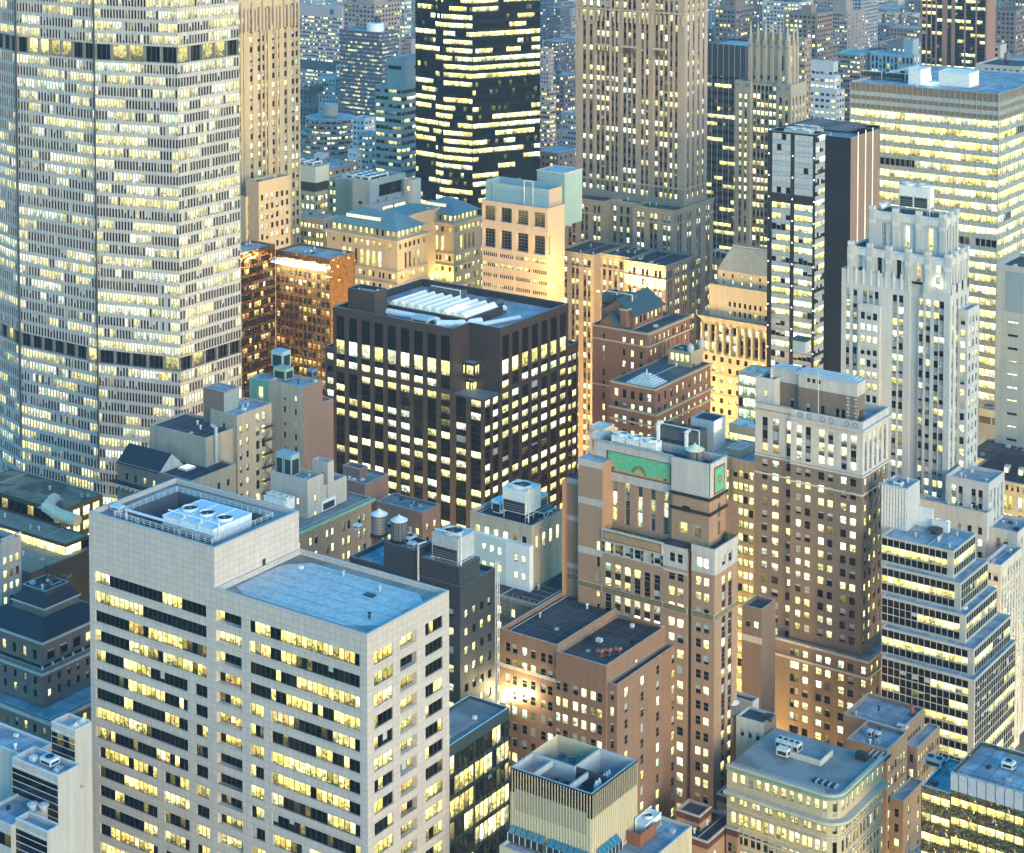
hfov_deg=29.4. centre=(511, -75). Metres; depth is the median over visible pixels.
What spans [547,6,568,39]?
twin dark tower
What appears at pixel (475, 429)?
window
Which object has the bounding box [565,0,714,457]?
arcaded stone tower
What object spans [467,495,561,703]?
wrapped facade building
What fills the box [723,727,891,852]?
cream corner block
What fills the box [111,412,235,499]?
dark roofed townhouse
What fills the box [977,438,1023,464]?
dark low roofs
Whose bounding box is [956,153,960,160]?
window
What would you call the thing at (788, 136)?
window
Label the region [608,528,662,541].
terrace shrubs
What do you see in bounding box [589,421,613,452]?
white roof annex
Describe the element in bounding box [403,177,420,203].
white stair tower
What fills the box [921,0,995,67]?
brown pier tower
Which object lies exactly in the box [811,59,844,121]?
white stepped midrise
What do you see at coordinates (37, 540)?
window
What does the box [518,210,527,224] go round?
window
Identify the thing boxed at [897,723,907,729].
air unit
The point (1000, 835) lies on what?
window
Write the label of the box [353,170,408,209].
grey louvred block
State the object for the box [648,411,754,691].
buff court block
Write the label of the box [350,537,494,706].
slate block
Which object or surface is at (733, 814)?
window
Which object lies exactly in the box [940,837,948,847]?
window
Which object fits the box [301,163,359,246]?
buff stepped block
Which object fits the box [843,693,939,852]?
tan brick block
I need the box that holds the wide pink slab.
[300,3,343,86]
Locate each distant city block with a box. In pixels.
[300,0,325,4]
[300,86,318,130]
[326,0,333,4]
[334,0,345,5]
[336,64,339,75]
[344,0,400,55]
[401,36,414,54]
[401,40,410,54]
[411,0,414,22]
[411,25,414,36]
[540,0,568,47]
[542,34,575,71]
[553,64,575,126]
[556,126,561,143]
[569,8,575,33]
[708,0,719,9]
[708,9,713,28]
[708,28,713,42]
[714,0,754,40]
[749,0,761,31]
[762,0,812,32]
[784,4,832,60]
[813,0,832,6]
[816,6,832,9]
[833,38,836,60]
[853,0,877,48]
[865,41,882,50]
[878,2,893,4]
[878,4,901,11]
[878,8,903,23]
[878,23,895,41]
[881,37,920,52]
[881,38,920,43]
[889,0,904,4]
[889,24,920,39]
[905,0,920,17]
[906,17,920,25]
[976,51,1023,71]
[995,1,1023,55]
[995,43,1006,57]
[1001,0,1023,8]
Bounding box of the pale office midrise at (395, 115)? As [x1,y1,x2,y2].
[375,54,415,177]
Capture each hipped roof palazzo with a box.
[323,207,430,288]
[426,196,481,287]
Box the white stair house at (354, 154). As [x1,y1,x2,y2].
[348,148,361,170]
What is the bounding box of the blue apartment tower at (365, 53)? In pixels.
[339,16,398,116]
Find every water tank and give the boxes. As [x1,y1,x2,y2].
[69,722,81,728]
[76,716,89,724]
[370,508,388,539]
[391,514,407,544]
[685,443,704,461]
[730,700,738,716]
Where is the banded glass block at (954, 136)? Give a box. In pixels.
[850,64,1023,443]
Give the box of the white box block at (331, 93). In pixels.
[318,75,339,112]
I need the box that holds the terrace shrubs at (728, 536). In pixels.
[722,531,732,540]
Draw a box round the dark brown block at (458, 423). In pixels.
[325,278,577,528]
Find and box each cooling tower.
[162,499,217,534]
[179,503,234,539]
[197,508,251,543]
[263,491,295,508]
[428,285,466,298]
[430,524,475,565]
[501,479,540,522]
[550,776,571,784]
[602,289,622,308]
[611,431,631,443]
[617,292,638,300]
[625,434,645,446]
[635,806,662,833]
[640,437,661,450]
[660,420,707,451]
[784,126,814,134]
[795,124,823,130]
[861,70,884,79]
[883,72,907,81]
[898,182,935,216]
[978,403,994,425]
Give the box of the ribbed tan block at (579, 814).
[499,734,691,852]
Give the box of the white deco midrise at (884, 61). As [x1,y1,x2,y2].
[870,38,920,72]
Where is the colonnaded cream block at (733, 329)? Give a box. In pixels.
[697,243,766,438]
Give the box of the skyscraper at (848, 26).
[826,0,864,60]
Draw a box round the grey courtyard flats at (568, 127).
[562,108,575,145]
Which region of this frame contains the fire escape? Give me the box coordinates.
[261,422,274,494]
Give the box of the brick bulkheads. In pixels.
[736,691,775,758]
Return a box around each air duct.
[37,493,81,526]
[124,508,216,536]
[210,423,218,461]
[386,308,439,324]
[416,540,427,580]
[437,317,482,326]
[477,315,520,324]
[629,616,663,627]
[655,420,663,439]
[683,429,690,446]
[878,201,892,209]
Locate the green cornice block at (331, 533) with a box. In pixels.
[270,456,375,561]
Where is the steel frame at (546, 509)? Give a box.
[533,504,556,517]
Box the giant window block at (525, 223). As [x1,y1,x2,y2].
[482,165,582,301]
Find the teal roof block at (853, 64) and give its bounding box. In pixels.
[837,49,871,120]
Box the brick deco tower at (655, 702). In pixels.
[500,431,740,852]
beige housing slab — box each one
[878,12,883,22]
[885,12,900,24]
[902,12,919,24]
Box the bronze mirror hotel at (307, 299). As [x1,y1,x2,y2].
[241,240,354,397]
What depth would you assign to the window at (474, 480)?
576.45 m
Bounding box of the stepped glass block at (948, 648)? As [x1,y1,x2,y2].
[881,475,1015,760]
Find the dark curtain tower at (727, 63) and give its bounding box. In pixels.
[707,38,747,250]
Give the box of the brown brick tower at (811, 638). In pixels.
[741,335,891,747]
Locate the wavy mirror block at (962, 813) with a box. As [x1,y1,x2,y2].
[920,741,1023,852]
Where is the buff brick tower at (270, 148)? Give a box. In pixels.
[239,0,300,327]
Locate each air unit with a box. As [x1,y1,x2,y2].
[40,752,59,768]
[41,581,50,589]
[46,575,55,582]
[62,573,71,580]
[110,503,124,513]
[271,347,290,365]
[273,364,293,380]
[276,448,290,472]
[284,450,299,475]
[301,158,312,164]
[306,367,317,377]
[307,160,321,165]
[321,495,335,512]
[346,169,372,178]
[353,522,361,530]
[354,170,380,179]
[362,171,388,180]
[404,532,416,542]
[407,540,416,548]
[411,313,436,323]
[482,297,503,305]
[492,495,506,514]
[541,491,547,505]
[553,752,581,765]
[596,647,603,657]
[604,647,611,656]
[614,645,621,655]
[713,247,719,257]
[720,249,728,258]
[775,735,784,746]
[776,744,790,758]
[781,737,790,745]
[787,738,796,751]
[793,740,801,753]
[855,749,868,761]
[867,728,873,737]
[874,730,880,739]
[893,480,903,486]
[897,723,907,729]
[925,753,945,769]
[1001,757,1015,771]
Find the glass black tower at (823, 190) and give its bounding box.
[766,117,879,372]
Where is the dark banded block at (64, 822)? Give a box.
[0,713,92,852]
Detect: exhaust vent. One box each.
[27,800,37,811]
[38,801,48,812]
[43,565,49,574]
[594,780,598,789]
[764,713,773,721]
[928,526,942,534]
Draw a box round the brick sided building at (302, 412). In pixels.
[249,373,333,469]
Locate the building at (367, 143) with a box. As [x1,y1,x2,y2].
[358,131,375,169]
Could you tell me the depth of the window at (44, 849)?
335.59 m
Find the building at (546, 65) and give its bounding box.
[540,48,552,83]
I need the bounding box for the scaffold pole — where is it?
[495,561,499,703]
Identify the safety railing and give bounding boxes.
[114,511,211,544]
[115,486,176,513]
[177,486,272,517]
[212,512,272,541]
[732,762,823,791]
[953,741,1023,791]
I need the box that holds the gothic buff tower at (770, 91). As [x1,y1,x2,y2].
[734,21,805,246]
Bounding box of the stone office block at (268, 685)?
[89,478,448,852]
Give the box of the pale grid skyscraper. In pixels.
[346,0,410,36]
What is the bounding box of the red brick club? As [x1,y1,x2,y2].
[591,287,714,436]
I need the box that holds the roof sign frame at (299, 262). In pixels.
[270,257,328,270]
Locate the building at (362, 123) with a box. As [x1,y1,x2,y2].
[352,115,374,148]
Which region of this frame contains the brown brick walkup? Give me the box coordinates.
[343,462,439,545]
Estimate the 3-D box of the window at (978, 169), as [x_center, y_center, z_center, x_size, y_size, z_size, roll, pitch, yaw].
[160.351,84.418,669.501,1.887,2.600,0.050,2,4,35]
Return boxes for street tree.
[300,85,319,104]
[302,82,323,101]
[313,81,329,100]
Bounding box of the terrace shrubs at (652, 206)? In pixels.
[641,203,674,211]
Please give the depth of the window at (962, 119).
671.97 m
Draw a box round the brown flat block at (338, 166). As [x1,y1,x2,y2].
[322,158,357,175]
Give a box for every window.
[0,33,2,47]
[0,831,4,844]
[2,497,7,508]
[3,324,6,336]
[5,834,10,847]
[6,34,8,48]
[8,499,13,509]
[10,327,12,338]
[12,36,14,49]
[12,767,18,780]
[15,501,19,511]
[16,330,18,341]
[16,828,21,842]
[19,37,26,51]
[19,770,24,783]
[19,791,24,798]
[21,503,26,513]
[22,534,25,542]
[22,831,27,844]
[23,333,30,345]
[25,772,31,786]
[25,794,31,800]
[28,505,32,515]
[28,834,34,847]
[29,536,32,544]
[30,38,37,52]
[32,775,37,788]
[34,335,41,348]
[34,507,39,517]
[35,837,40,850]
[36,538,39,546]
[38,778,44,791]
[40,540,43,548]
[41,39,48,53]
[41,511,45,519]
[41,839,46,852]
[45,338,52,350]
[45,781,50,794]
[47,515,52,521]
[47,542,50,550]
[47,648,53,659]
[51,543,54,551]
[51,783,57,796]
[52,40,59,55]
[52,731,57,743]
[52,805,57,818]
[56,340,63,353]
[57,733,62,745]
[58,545,61,553]
[60,642,66,652]
[63,41,70,56]
[63,735,68,748]
[66,546,69,554]
[67,343,74,355]
[69,738,74,750]
[73,508,79,514]
[73,543,76,551]
[73,636,79,647]
[74,42,82,57]
[77,541,80,550]
[78,345,85,358]
[81,540,84,548]
[83,505,89,515]
[83,519,88,529]
[85,538,88,546]
[86,43,92,58]
[89,348,96,360]
[93,501,98,508]
[97,44,109,59]
[100,350,113,363]
[113,45,126,60]
[117,352,129,364]
[130,45,142,60]
[133,353,145,366]
[146,46,159,61]
[149,355,162,368]
[163,47,175,62]
[166,357,178,370]
[178,46,187,62]
[181,355,189,369]
[191,45,199,60]
[193,351,202,365]
[196,683,201,695]
[196,703,202,716]
[197,724,202,736]
[197,744,202,756]
[197,764,202,776]
[202,686,206,697]
[202,706,207,717]
[203,43,211,58]
[203,726,207,737]
[203,746,207,757]
[203,766,207,778]
[206,347,214,361]
[215,41,223,57]
[218,344,226,357]
[228,40,235,55]
[230,340,238,353]
[259,387,262,398]
[291,633,295,645]
[296,635,301,647]
[299,719,304,731]
[302,636,306,648]
[302,657,306,669]
[305,721,309,733]
[307,638,311,650]
[307,659,311,671]
[310,723,315,735]
[311,744,315,756]
[312,640,317,652]
[312,661,317,673]
[316,725,321,737]
[316,746,321,758]
[317,641,322,653]
[318,663,322,675]
[318,684,322,696]
[321,727,326,739]
[322,748,326,760]
[322,769,326,781]
[323,643,327,655]
[323,664,327,676]
[323,685,327,697]
[327,729,332,741]
[327,750,332,762]
[327,771,332,784]
[328,645,333,657]
[328,666,333,678]
[328,687,333,699]
[328,708,333,721]
[333,646,338,658]
[333,731,337,743]
[333,752,337,764]
[333,773,338,786]
[333,795,338,807]
[334,668,338,680]
[334,689,338,701]
[334,710,338,722]
[336,315,343,339]
[336,339,343,354]
[338,733,343,745]
[338,754,343,766]
[338,775,343,788]
[339,648,343,660]
[339,669,343,681]
[339,691,343,703]
[339,712,344,724]
[339,797,343,809]
[344,650,349,662]
[344,671,349,683]
[344,692,349,705]
[344,735,349,747]
[344,756,349,769]
[344,777,349,790]
[344,799,349,811]
[345,714,349,726]
[349,318,356,342]
[349,342,356,356]
[349,362,356,369]
[350,652,354,664]
[350,673,354,685]
[350,694,354,706]
[350,716,354,728]
[350,737,354,749]
[350,758,354,770]
[350,780,354,792]
[350,801,355,813]
[350,822,355,835]
[355,248,356,262]
[355,653,359,665]
[355,675,359,687]
[355,696,359,708]
[355,717,359,730]
[355,739,359,751]
[355,760,359,772]
[355,782,359,794]
[356,803,359,815]
[356,824,359,836]
[361,249,362,263]
[362,320,369,344]
[362,344,369,359]
[362,365,369,372]
[367,250,368,264]
[373,251,374,265]
[375,323,382,347]
[375,347,382,362]
[375,367,382,374]
[375,379,382,386]
[379,180,400,195]
[379,252,380,266]
[388,65,400,69]
[388,325,395,349]
[388,350,395,364]
[388,370,395,377]
[388,382,395,389]
[388,394,395,401]
[388,407,395,414]
[388,419,395,426]
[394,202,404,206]
[401,328,408,352]
[401,352,408,367]
[401,373,408,380]
[401,385,408,392]
[401,397,408,404]
[401,410,408,417]
[401,422,408,429]
[401,435,408,442]
[401,447,408,454]
[401,460,408,467]
[401,635,405,645]
[401,656,406,666]
[401,677,406,687]
[401,698,406,708]
[401,719,406,729]
[401,740,406,750]
[406,632,411,642]
[407,653,411,663]
[407,674,411,683]
[407,695,411,704]
[407,716,411,725]
[414,330,421,354]
[414,355,421,369]
[414,375,422,383]
[414,387,422,395]
[414,400,422,407]
[414,413,422,420]
[414,425,422,433]
[414,438,422,445]
[414,450,422,458]
[414,463,422,470]
[415,476,422,483]
[415,488,422,495]
[428,333,435,357]
[428,358,435,372]
[428,378,435,386]
[428,390,435,398]
[428,403,435,410]
[428,416,435,423]
[428,428,435,436]
[428,441,435,448]
[428,454,435,461]
[428,466,435,473]
[428,479,435,486]
[428,491,435,499]
[441,335,449,360]
[441,360,449,375]
[441,381,449,388]
[441,393,449,401]
[441,406,449,413]
[441,419,449,426]
[441,431,449,439]
[441,444,449,451]
[441,457,449,464]
[441,469,449,477]
[441,482,449,489]
[441,495,449,502]
[441,507,449,515]
[441,520,449,526]
[449,608,452,616]
[449,627,453,635]
[449,646,453,653]
[449,664,453,672]
[449,683,453,691]
[450,755,453,774]
[450,777,453,796]
[450,799,453,818]
[450,822,453,841]
[450,844,453,852]
[455,752,458,770]
[455,774,458,793]
[455,796,458,815]
[455,818,458,837]
[455,840,458,852]
[456,396,465,404]
[456,409,465,417]
[456,422,465,430]
[456,435,465,442]
[456,447,465,455]
[456,460,465,468]
[456,473,465,481]
[456,486,465,493]
[456,498,465,506]
[456,511,465,519]
[459,748,463,768]
[459,770,463,789]
[460,793,463,811]
[460,815,463,833]
[460,837,463,852]
[464,745,468,764]
[464,767,468,787]
[464,789,468,809]
[464,811,468,831]
[464,833,468,852]
[469,742,472,761]
[469,764,472,783]
[469,786,472,805]
[469,808,472,827]
[469,830,472,849]
[471,399,480,407]
[471,412,480,420]
[471,425,480,433]
[471,438,480,446]
[471,451,480,459]
[471,464,480,471]
[471,476,480,484]
[471,489,480,497]
[471,502,480,508]
[475,738,478,757]
[475,760,478,779]
[475,782,478,801]
[475,804,478,823]
[475,826,478,845]
[480,735,483,754]
[480,757,483,776]
[480,779,483,797]
[480,801,483,819]
[480,822,483,841]
[480,844,483,852]
[482,543,485,550]
[484,733,487,751]
[484,754,487,773]
[484,776,487,795]
[484,798,487,816]
[484,819,487,838]
[484,841,487,852]
[486,205,494,219]
[486,228,494,246]
[488,730,491,748]
[488,752,491,770]
[488,773,491,792]
[488,795,491,813]
[488,817,491,835]
[488,838,491,852]
[490,545,493,552]
[492,727,495,746]
[492,749,495,767]
[492,771,495,789]
[492,792,495,811]
[492,814,495,832]
[492,835,495,852]
[497,725,499,742]
[497,746,499,764]
[497,768,499,785]
[497,789,499,807]
[497,811,499,828]
[497,832,499,850]
[498,547,501,554]
[501,721,504,740]
[501,743,504,761]
[501,764,504,783]
[501,786,504,804]
[501,807,504,826]
[501,829,504,843]
[502,207,511,221]
[502,230,511,248]
[502,334,507,359]
[502,359,507,374]
[505,719,508,737]
[505,740,508,758]
[505,762,508,780]
[505,783,508,801]
[505,804,508,823]
[512,330,517,355]
[512,355,517,370]
[514,553,517,561]
[514,571,517,578]
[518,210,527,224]
[518,233,527,251]
[522,327,527,351]
[522,351,527,366]
[532,323,536,347]
[532,348,536,362]
[535,212,544,226]
[535,235,544,254]
[541,320,546,344]
[541,344,546,359]
[541,652,545,662]
[548,654,552,664]
[551,316,555,340]
[551,340,555,355]
[556,524,558,538]
[560,313,564,336]
[560,337,564,351]
[563,683,567,692]
[573,686,577,695]
[573,701,577,711]
[581,688,585,697]
[581,704,585,713]
[581,720,585,729]
[591,691,595,700]
[591,707,595,716]
[591,723,595,732]
[597,693,601,702]
[597,709,601,718]
[597,725,601,734]
[597,741,601,747]
[605,577,610,586]
[605,593,610,601]
[606,542,610,551]
[606,562,610,571]
[613,480,616,489]
[613,491,616,505]
[613,507,616,521]
[615,545,620,553]
[615,565,620,573]
[615,580,620,588]
[615,595,620,603]
[625,547,630,556]
[625,567,629,575]
[625,582,629,591]
[625,598,629,606]
[626,483,629,492]
[626,494,629,508]
[626,510,629,524]
[634,601,639,609]
[635,550,639,558]
[635,570,639,578]
[635,585,639,593]
[639,393,642,400]
[639,497,641,511]
[639,513,641,527]
[644,552,649,561]
[644,572,649,581]
[644,587,649,596]
[644,603,649,611]
[651,489,654,498]
[651,500,654,514]
[651,516,654,530]
[654,554,659,563]
[654,575,659,583]
[654,590,659,599]
[654,606,659,614]
[664,492,667,501]
[664,503,667,517]
[664,519,667,533]
[669,571,674,579]
[669,586,674,594]
[669,616,674,625]
[669,632,674,640]
[670,552,674,561]
[676,787,682,796]
[677,588,682,597]
[677,619,682,627]
[677,634,682,643]
[677,649,682,658]
[677,665,682,674]
[677,680,682,689]
[677,696,682,705]
[677,711,682,720]
[677,726,682,735]
[677,742,682,751]
[677,757,682,766]
[677,772,682,781]
[678,554,682,563]
[678,574,683,581]
[681,522,686,533]
[694,525,700,536]
[696,576,700,584]
[696,591,700,600]
[696,622,700,631]
[696,638,700,647]
[696,653,700,662]
[696,669,700,678]
[697,557,701,567]
[703,656,708,664]
[703,671,708,680]
[703,686,708,695]
[704,559,708,568]
[704,578,708,586]
[704,593,708,602]
[704,625,708,633]
[704,640,708,649]
[730,432,737,439]
[732,812,735,822]
[733,773,736,782]
[738,434,746,440]
[739,375,742,383]
[739,386,742,394]
[739,397,742,405]
[739,408,742,417]
[739,814,742,825]
[741,775,744,785]
[743,375,746,384]
[743,387,746,395]
[743,398,746,406]
[743,409,746,417]
[744,484,747,491]
[744,509,747,516]
[744,534,747,541]
[744,816,747,827]
[744,834,747,845]
[747,376,750,385]
[747,387,750,396]
[747,398,750,407]
[747,410,750,418]
[747,436,754,441]
[749,523,752,530]
[749,548,752,555]
[749,778,752,787]
[751,377,754,386]
[751,388,754,397]
[751,399,754,408]
[751,410,754,419]
[751,818,754,829]
[751,837,754,847]
[756,838,759,849]
[757,780,760,790]
[757,820,760,831]
[762,442,767,451]
[762,458,766,465]
[762,484,766,491]
[762,497,766,504]
[762,510,766,517]
[762,522,766,529]
[763,417,767,425]
[763,430,767,438]
[764,822,767,833]
[764,841,767,852]
[765,783,768,792]
[769,824,772,835]
[769,843,772,852]
[771,589,777,596]
[772,132,776,138]
[772,143,776,149]
[772,154,776,160]
[772,164,776,170]
[772,175,776,181]
[772,186,776,192]
[772,201,776,207]
[772,460,778,468]
[772,473,778,481]
[772,486,777,493]
[772,499,777,506]
[772,512,777,519]
[772,525,777,532]
[772,538,777,545]
[772,550,777,558]
[772,563,777,570]
[772,576,777,583]
[773,419,778,427]
[773,432,778,440]
[773,444,778,453]
[773,785,776,795]
[776,212,780,218]
[776,223,780,229]
[776,234,780,240]
[776,244,780,250]
[776,255,780,261]
[776,826,780,837]
[777,133,781,139]
[777,144,781,149]
[781,155,785,161]
[781,165,785,171]
[781,176,785,182]
[781,187,785,193]
[781,202,785,208]
[781,213,785,219]
[781,224,785,230]
[781,788,784,797]
[782,828,785,839]
[785,235,789,241]
[785,245,789,251]
[785,256,789,262]
[785,267,789,273]
[785,277,789,283]
[786,134,790,140]
[786,145,790,150]
[786,155,790,161]
[786,166,790,172]
[787,421,790,430]
[787,434,790,443]
[787,447,790,455]
[789,831,792,842]
[790,791,793,800]
[794,167,798,173]
[794,178,798,184]
[794,188,798,194]
[794,204,798,210]
[794,215,798,221]
[794,225,798,231]
[794,236,798,242]
[795,833,798,844]
[797,425,801,433]
[797,438,800,446]
[797,451,800,459]
[798,247,802,253]
[798,258,802,264]
[798,793,801,803]
[799,135,803,141]
[799,146,803,152]
[799,157,803,163]
[799,167,803,173]
[799,178,803,184]
[802,835,805,846]
[803,189,807,195]
[803,205,807,211]
[803,216,807,222]
[803,226,807,232]
[803,237,807,243]
[803,248,807,254]
[803,259,807,265]
[804,136,808,142]
[805,469,809,476]
[805,495,809,502]
[805,508,809,515]
[805,521,809,528]
[805,534,809,541]
[806,427,810,435]
[806,440,810,448]
[806,453,810,461]
[806,796,810,805]
[807,270,811,276]
[807,281,811,287]
[808,147,812,153]
[808,158,812,164]
[808,168,812,174]
[808,179,812,185]
[808,190,812,196]
[808,206,812,212]
[808,837,811,848]
[815,799,818,808]
[815,839,819,850]
[817,589,822,597]
[817,602,822,610]
[817,615,822,623]
[817,628,822,636]
[818,472,823,479]
[818,485,823,492]
[818,498,823,505]
[818,511,823,518]
[818,524,823,531]
[818,537,822,544]
[818,550,822,557]
[818,563,822,570]
[818,576,822,584]
[819,429,823,438]
[819,442,823,451]
[819,456,823,464]
[822,842,826,852]
[823,801,826,810]
[827,500,832,507]
[827,513,832,520]
[827,526,832,533]
[827,539,831,546]
[827,552,831,560]
[828,431,832,439]
[828,444,832,453]
[828,457,832,466]
[828,474,832,481]
[833,802,836,811]
[833,842,835,852]
[839,621,844,628]
[839,634,844,641]
[840,516,845,523]
[840,529,845,537]
[840,542,845,550]
[840,555,845,563]
[840,569,844,576]
[840,582,844,589]
[840,595,844,602]
[840,608,844,615]
[841,434,846,442]
[841,447,846,455]
[841,460,845,468]
[841,477,845,484]
[841,503,845,510]
[847,676,852,684]
[847,689,852,697]
[848,663,852,670]
[849,558,854,565]
[849,571,854,578]
[849,584,854,591]
[849,597,854,605]
[849,610,854,618]
[849,623,854,631]
[849,637,854,644]
[850,478,855,486]
[850,492,855,499]
[850,505,855,512]
[850,518,855,526]
[850,531,855,539]
[850,545,854,552]
[851,436,855,444]
[851,449,855,457]
[851,462,855,471]
[859,255,862,269]
[878,257,881,272]
[882,223,885,244]
[892,330,896,336]
[894,570,898,577]
[894,823,898,831]
[894,838,897,846]
[895,809,898,816]
[897,260,900,277]
[898,366,902,373]
[900,542,904,548]
[900,572,904,579]
[900,579,904,586]
[905,226,909,247]
[906,543,910,550]
[906,551,910,557]
[906,573,910,580]
[906,581,910,588]
[906,589,910,595]
[909,754,912,761]
[909,769,912,776]
[911,560,916,567]
[912,545,916,551]
[912,552,916,559]
[912,575,916,581]
[912,582,916,589]
[912,590,916,597]
[912,636,917,644]
[916,263,920,280]
[917,561,922,568]
[918,370,922,376]
[918,382,922,388]
[918,546,922,553]
[918,553,922,560]
[918,576,923,583]
[918,584,922,590]
[918,592,922,598]
[918,638,923,645]
[918,646,923,653]
[921,811,930,821]
[921,831,930,841]
[922,792,930,802]
[923,562,928,569]
[924,442,928,449]
[924,454,928,461]
[924,547,928,554]
[924,555,928,561]
[924,578,929,585]
[924,585,929,592]
[924,593,928,600]
[924,647,929,654]
[925,115,929,122]
[925,359,929,366]
[925,640,929,647]
[925,670,929,677]
[929,229,932,250]
[929,564,934,571]
[930,115,934,122]
[930,127,934,134]
[930,549,934,555]
[930,556,934,563]
[930,579,935,586]
[930,587,935,594]
[930,595,935,602]
[930,657,935,664]
[930,834,939,844]
[931,641,935,648]
[931,649,935,656]
[931,672,936,678]
[931,679,935,686]
[931,795,939,805]
[931,814,939,824]
[932,456,936,462]
[932,468,936,474]
[933,372,937,379]
[933,384,937,391]
[934,301,938,307]
[935,116,940,123]
[935,128,939,134]
[935,139,939,146]
[936,265,940,283]
[936,550,940,557]
[936,558,940,564]
[936,565,940,572]
[936,581,941,587]
[936,588,941,595]
[936,596,941,603]
[937,643,941,650]
[937,651,941,657]
[937,659,941,665]
[937,673,942,680]
[937,681,942,688]
[937,689,942,696]
[938,409,942,416]
[938,421,942,428]
[939,325,943,332]
[939,337,943,344]
[940,128,945,135]
[940,151,944,158]
[940,798,949,808]
[940,817,949,827]
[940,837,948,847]
[941,116,945,123]
[942,551,946,558]
[942,559,946,566]
[942,567,946,574]
[942,597,947,604]
[942,613,946,619]
[943,582,947,589]
[943,590,947,596]
[943,644,948,652]
[943,652,948,659]
[943,660,948,667]
[943,675,948,682]
[943,682,948,690]
[943,691,948,698]
[945,140,950,147]
[945,152,950,159]
[946,117,950,124]
[946,129,950,135]
[948,614,952,621]
[948,622,952,629]
[949,583,953,590]
[949,591,953,598]
[949,599,953,606]
[949,646,954,653]
[949,654,954,661]
[949,662,954,669]
[949,700,954,707]
[950,153,955,159]
[950,164,955,171]
[950,176,954,183]
[950,677,954,684]
[950,684,954,691]
[950,692,954,699]
[950,836,958,845]
[951,117,955,124]
[951,129,955,136]
[951,141,955,148]
[951,797,959,806]
[951,816,959,826]
[954,616,958,622]
[954,623,958,630]
[954,631,958,638]
[955,165,960,172]
[955,177,960,183]
[955,188,959,195]
[955,655,960,662]
[955,663,960,670]
[956,118,960,125]
[956,141,960,148]
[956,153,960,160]
[956,648,960,655]
[956,678,961,685]
[956,686,961,693]
[956,694,960,701]
[956,702,960,709]
[956,710,960,717]
[959,838,967,848]
[960,177,965,184]
[960,189,965,196]
[960,201,964,208]
[960,341,964,348]
[960,353,964,360]
[960,365,964,372]
[960,799,968,809]
[960,819,968,829]
[961,118,966,125]
[961,130,965,137]
[961,142,965,149]
[961,154,965,161]
[962,649,967,656]
[962,657,966,664]
[962,665,966,672]
[962,680,967,687]
[962,687,967,695]
[962,696,967,703]
[962,703,967,711]
[962,712,967,719]
[965,201,970,208]
[965,213,970,220]
[966,119,971,126]
[966,130,971,137]
[966,142,969,149]
[966,154,970,161]
[966,166,970,173]
[966,178,970,185]
[966,190,970,197]
[968,841,976,851]
[969,802,977,812]
[969,822,977,832]
[970,214,975,221]
[971,143,976,150]
[971,155,976,161]
[971,178,974,185]
[971,190,975,197]
[971,202,975,209]
[972,119,976,126]
[972,131,976,138]
[976,155,981,162]
[976,167,981,174]
[976,179,981,186]
[976,191,980,198]
[976,226,980,233]
[977,844,985,852]
[978,805,986,814]
[978,825,986,834]
[981,180,985,186]
[981,191,986,198]
[981,203,985,210]
[981,215,985,222]
[981,227,985,234]
[982,120,987,127]
[982,132,986,139]
[982,144,986,151]
[982,156,985,163]
[986,204,990,211]
[986,216,990,223]
[986,227,990,234]
[986,239,990,246]
[986,251,990,258]
[986,847,995,852]
[987,133,991,139]
[987,144,991,151]
[987,156,991,163]
[987,168,991,175]
[987,180,991,187]
[987,192,991,199]
[987,807,995,817]
[987,827,995,837]
[991,228,996,235]
[991,240,995,247]
[991,252,995,259]
[991,264,995,271]
[992,157,997,164]
[992,169,996,176]
[992,181,996,188]
[992,193,996,200]
[992,204,996,211]
[992,216,996,223]
[993,121,997,128]
[993,133,997,140]
[993,145,997,152]
[993,573,997,580]
[996,810,1003,820]
[996,830,1004,840]
[1004,495,1006,507]
[1005,813,1014,823]
[1005,833,1012,842]
[1008,496,1011,509]
[1014,816,1023,826]
[1014,836,1023,846]
[1018,498,1021,511]
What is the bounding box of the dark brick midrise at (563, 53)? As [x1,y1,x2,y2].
[544,38,573,70]
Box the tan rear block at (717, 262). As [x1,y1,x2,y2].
[713,257,723,281]
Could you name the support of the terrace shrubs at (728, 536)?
on the brick deco tower at (655, 702)
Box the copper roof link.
[385,203,439,280]
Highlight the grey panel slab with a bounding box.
[994,253,1023,447]
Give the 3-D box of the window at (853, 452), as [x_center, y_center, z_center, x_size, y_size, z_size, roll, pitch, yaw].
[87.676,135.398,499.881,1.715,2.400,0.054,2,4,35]
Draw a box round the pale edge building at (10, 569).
[0,529,21,605]
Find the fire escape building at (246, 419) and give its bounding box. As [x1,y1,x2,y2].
[203,382,271,500]
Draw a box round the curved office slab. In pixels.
[0,0,241,504]
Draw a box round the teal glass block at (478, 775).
[449,695,508,852]
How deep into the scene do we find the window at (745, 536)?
532.87 m
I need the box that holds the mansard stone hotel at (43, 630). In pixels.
[0,575,90,741]
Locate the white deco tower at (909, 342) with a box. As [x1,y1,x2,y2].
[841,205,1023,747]
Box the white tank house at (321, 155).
[314,152,328,159]
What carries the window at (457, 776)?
in the teal glass block at (478, 775)
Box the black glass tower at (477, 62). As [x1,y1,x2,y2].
[415,0,539,287]
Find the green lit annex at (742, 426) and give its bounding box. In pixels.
[729,364,770,441]
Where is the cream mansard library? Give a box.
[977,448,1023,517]
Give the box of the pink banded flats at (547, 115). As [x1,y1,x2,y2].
[540,83,555,147]
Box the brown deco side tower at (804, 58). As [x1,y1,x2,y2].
[799,37,811,118]
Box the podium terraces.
[0,469,102,602]
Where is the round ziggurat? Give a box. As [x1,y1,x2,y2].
[300,102,354,159]

